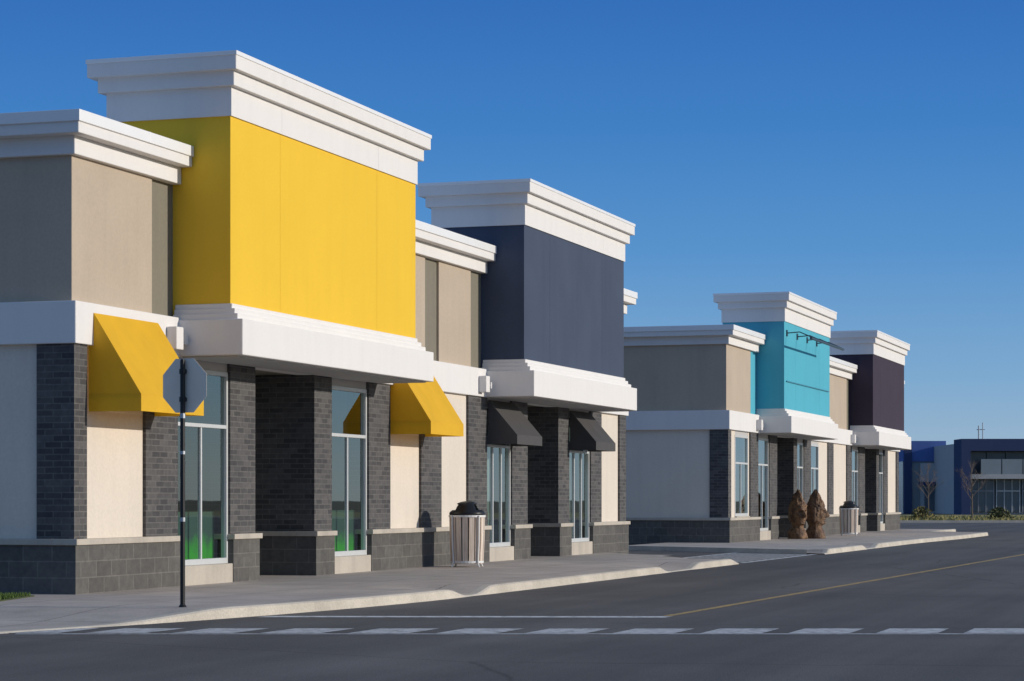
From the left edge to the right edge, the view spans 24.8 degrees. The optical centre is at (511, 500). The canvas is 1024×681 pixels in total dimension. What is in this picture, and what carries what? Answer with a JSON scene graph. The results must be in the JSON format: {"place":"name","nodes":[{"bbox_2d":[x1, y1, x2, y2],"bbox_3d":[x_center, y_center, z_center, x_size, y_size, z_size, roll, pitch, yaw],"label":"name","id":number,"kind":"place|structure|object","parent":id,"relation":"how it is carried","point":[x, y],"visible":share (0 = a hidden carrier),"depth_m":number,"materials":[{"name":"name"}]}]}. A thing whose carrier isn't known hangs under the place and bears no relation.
{"place":"outdoors","nodes":[
{"label":"outdoors","id":0,"kind":"place"},
{"bbox_2d":[0,591,34,600],"bbox_3d":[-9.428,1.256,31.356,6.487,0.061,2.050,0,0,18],"label":"grass","id":1,"kind":"structure","parent":0,"point":[6,595],"depth_m":30.85,"materials":[{"name":"green plant"}]},
{"bbox_2d":[0,553,717,630],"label":"sidewalk","id":2,"kind":"structure","parent":0,"point":[37,611],"depth_m":34.30,"materials":[{"name":"concrete"}]},
{"bbox_2d":[163,358,206,606],"bbox_3d":[-4.013,-0.165,28.404,0.658,3.130,0.118,0,0,33],"label":"stop sign","id":3,"kind":"object","parent":2,"relation":"on","point":[184,386],"visible":0.94,"depth_m":28.38,"materials":[{"name":"black metal"}]},
{"bbox_2d":[0,50,637,594],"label":"retail building","id":4,"kind":"structure","parent":2,"relation":"on","point":[392,382],"depth_m":37.53,"materials":[{"name":"yellow paint"}]},
{"bbox_2d":[178,358,232,585],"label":"window","id":5,"kind":"structure","parent":4,"relation":"in","point":[201,567],"depth_m":36.70,"materials":[{"name":"glass"}]},
{"bbox_2d":[332,378,370,573],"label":"window","id":6,"kind":"structure","parent":4,"relation":"in","point":[348,559],"depth_m":42.66,"materials":[{"name":"glass"}]},
{"bbox_2d":[487,398,513,561],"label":"window","id":7,"kind":"structure","parent":4,"relation":"in","point":[500,550],"depth_m":50.75,"materials":[{"name":"glass"}]},
{"bbox_2d":[570,409,592,554],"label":"window","id":8,"kind":"structure","parent":4,"relation":"in","point":[581,545],"depth_m":56.47,"materials":[{"name":"glass"}]},
{"bbox_2d":[449,501,485,566],"bbox_3d":[-0.875,0.663,45.436,0.724,1.295,0.724,0,0,6],"label":"litter bin","id":9,"kind":"object","parent":2,"relation":"on","point":[467,527],"visible":1,"depth_m":45.16,"materials":[{"name":"silver metal"}]},
{"bbox_2d":[0,528,1023,680],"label":"road","id":10,"kind":"structure","parent":0,"point":[966,598],"depth_m":24.44,"materials":[{"name":"grey asphalt"}]},
{"bbox_2d":[0,559,738,633],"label":"kerb","id":11,"kind":"structure","parent":10,"relation":"on","point":[238,611],"depth_m":31.41,"materials":[{"name":"concrete"}]},
{"bbox_2d":[264,616,670,617],"bbox_3d":[-0.580,1.426,28.505,5.117,0.001,0.334,0,0,1],"label":"stop line","id":12,"kind":"object","parent":10,"relation":"on","point":[487,616],"visible":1,"depth_m":28.56,"materials":[{"name":"white paint"}]},
{"bbox_2d":[14,628,1023,633],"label":"crosswalk marking","id":13,"kind":"object","parent":10,"relation":"on","point":[588,630],"visible":0.99,"depth_m":25.30,"materials":[{"name":"white paint"}]},
{"bbox_2d":[629,545,806,553],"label":"kerb","id":14,"kind":"structure","parent":10,"relation":"on","point":[721,549],"depth_m":63.93,"materials":[{"name":"concrete"}]},
{"bbox_2d":[685,553,814,562],"bbox_3d":[5.709,1.426,58.282,2.500,0.001,10.400,0,0,18],"label":"crosswalk marking","id":15,"kind":"object","parent":10,"relation":"on","point":[735,559],"visible":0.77,"depth_m":59.01,"materials":[{"name":"white paint"}]},
{"bbox_2d":[664,554,1023,615],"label":"line","id":16,"kind":"object","parent":10,"relation":"on","point":[827,588],"visible":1,"depth_m":37.20,"materials":[{"name":"yellow paint"}]},
{"bbox_2d":[822,529,987,553],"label":"kerb","id":17,"kind":"structure","parent":10,"relation":"on","point":[874,545],"depth_m":75.00,"materials":[{"name":"concrete"}]},
{"bbox_2d":[0,0,1023,444],"label":"sky","id":18,"kind":"structure","parent":0,"point":[862,161],"materials":[{"name":"blue"}]},
{"bbox_2d":[639,529,981,553],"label":"sidewalk","id":19,"kind":"structure","parent":0,"point":[868,539],"depth_m":73.36,"materials":[{"name":"concrete"}]},
{"bbox_2d":[788,489,807,538],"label":"shrub","id":20,"kind":"object","parent":19,"relation":"on","point":[797,512],"visible":1,"depth_m":78.17,"materials":[{"name":"brown plant"}]},
{"bbox_2d":[806,489,829,538],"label":"shrub","id":21,"kind":"object","parent":19,"relation":"on","point":[817,513],"visible":0.91,"depth_m":78.93,"materials":[{"name":"brown plant"}]},
{"bbox_2d":[839,501,858,535],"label":"litter bin","id":22,"kind":"object","parent":19,"relation":"on","point":[848,515],"visible":0.98,"depth_m":84.67,"materials":[{"name":"silver metal"}]},
{"bbox_2d":[900,513,954,514],"bbox_3d":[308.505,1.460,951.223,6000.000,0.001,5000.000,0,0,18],"label":"ground","id":23,"kind":"structure","parent":0,"point":[934,514],"depth_m":238.30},
{"bbox_2d":[624,291,910,544],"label":"retail building","id":24,"kind":"structure","parent":23,"relation":"on","point":[750,416],"depth_m":75.21,"materials":[{"name":"white stucco"},{"name":"turquoise stucco"},{"name":"tan stucco"}]},
{"bbox_2d":[735,431,749,516],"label":"window","id":25,"kind":"structure","parent":24,"relation":"in","point":[741,438],"depth_m":73.34,"materials":[{"name":"glass"}]},
{"bbox_2d":[758,434,770,539],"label":"window","id":26,"kind":"structure","parent":24,"relation":"in","point":[765,534],"depth_m":76.39,"materials":[{"name":"glass"}]},
{"bbox_2d":[797,439,802,496],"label":"window","id":27,"kind":"structure","parent":24,"relation":"in","point":[799,441],"depth_m":82.49,"materials":[{"name":"glass"}]},
{"bbox_2d":[811,441,818,493],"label":"window","id":28,"kind":"structure","parent":24,"relation":"in","point":[814,444],"depth_m":85.16,"materials":[{"name":"glass"}]},
{"bbox_2d":[852,446,859,532],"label":"window","id":29,"kind":"structure","parent":24,"relation":"in","point":[854,448],"depth_m":93.55,"materials":[{"name":"glass"}]},
{"bbox_2d":[879,449,884,530],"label":"window","id":30,"kind":"structure","parent":24,"relation":"in","point":[882,526],"depth_m":99.71,"materials":[{"name":"glass"}]},
{"bbox_2d":[899,441,945,513],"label":"commercial building","id":31,"kind":"structure","parent":23,"relation":"on","point":[918,456],"depth_m":250.00,"materials":[{"name":"blue paint"}]},
{"bbox_2d":[924,488,934,510],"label":"window","id":32,"kind":"structure","parent":31,"relation":"in","point":[932,496],"depth_m":249.51,"materials":[{"name":"blue glass"}]},
{"bbox_2d":[900,520,1023,522],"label":"kerb","id":33,"kind":"structure","parent":23,"relation":"on","point":[961,521],"depth_m":147.60,"materials":[{"name":"concrete"}]},
{"bbox_2d":[934,423,1023,514],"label":"commercial building","id":34,"kind":"structure","parent":23,"relation":"on","point":[1000,464],"depth_m":231.85,"materials":[{"name":"blue paint"}]},
{"bbox_2d":[972,479,993,512],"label":"window","id":35,"kind":"structure","parent":34,"relation":"in","point":[983,499],"depth_m":231.83,"materials":[{"name":"glass"}]},
{"bbox_2d":[995,479,1019,512],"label":"window","id":36,"kind":"structure","parent":34,"relation":"in","point":[1007,492],"depth_m":231.83,"materials":[{"name":"clear glass"}]},
{"bbox_2d":[1021,479,1023,512],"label":"window","id":37,"kind":"structure","parent":34,"relation":"in","point":[1022,481],"depth_m":231.83,"materials":[{"name":"glass"}]},
{"bbox_2d":[900,523,1023,527],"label":"parking lot","id":38,"kind":"structure","parent":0,"point":[961,525],"depth_m":131.42,"materials":[{"name":"grey asphalt"}]},
{"bbox_2d":[900,515,1023,519],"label":"grass verge","id":39,"kind":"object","parent":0,"point":[966,516],"depth_m":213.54,"materials":[{"name":"green plant"}]},
{"bbox_2d":[909,506,935,518],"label":"shrub","id":40,"kind":"object","parent":39,"relation":"on","point":[920,511],"visible":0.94,"depth_m":169.67,"materials":[{"name":"green plant"}]},
{"bbox_2d":[912,464,943,511],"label":"bare tree","id":41,"kind":"object","parent":39,"relation":"on","point":[929,486],"visible":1,"depth_m":195.00,"materials":[{"name":"brown plant"}]},
{"bbox_2d":[957,461,988,519],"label":"bare tree","id":42,"kind":"object","parent":39,"relation":"on","point":[964,479],"visible":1,"depth_m":165.00,"materials":[{"name":"brown plant"}]},
{"bbox_2d":[985,507,1014,518],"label":"shrub","id":43,"kind":"object","parent":39,"relation":"on","point":[997,512],"visible":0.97,"depth_m":169.66,"materials":[{"name":"green plant"}]}
]}

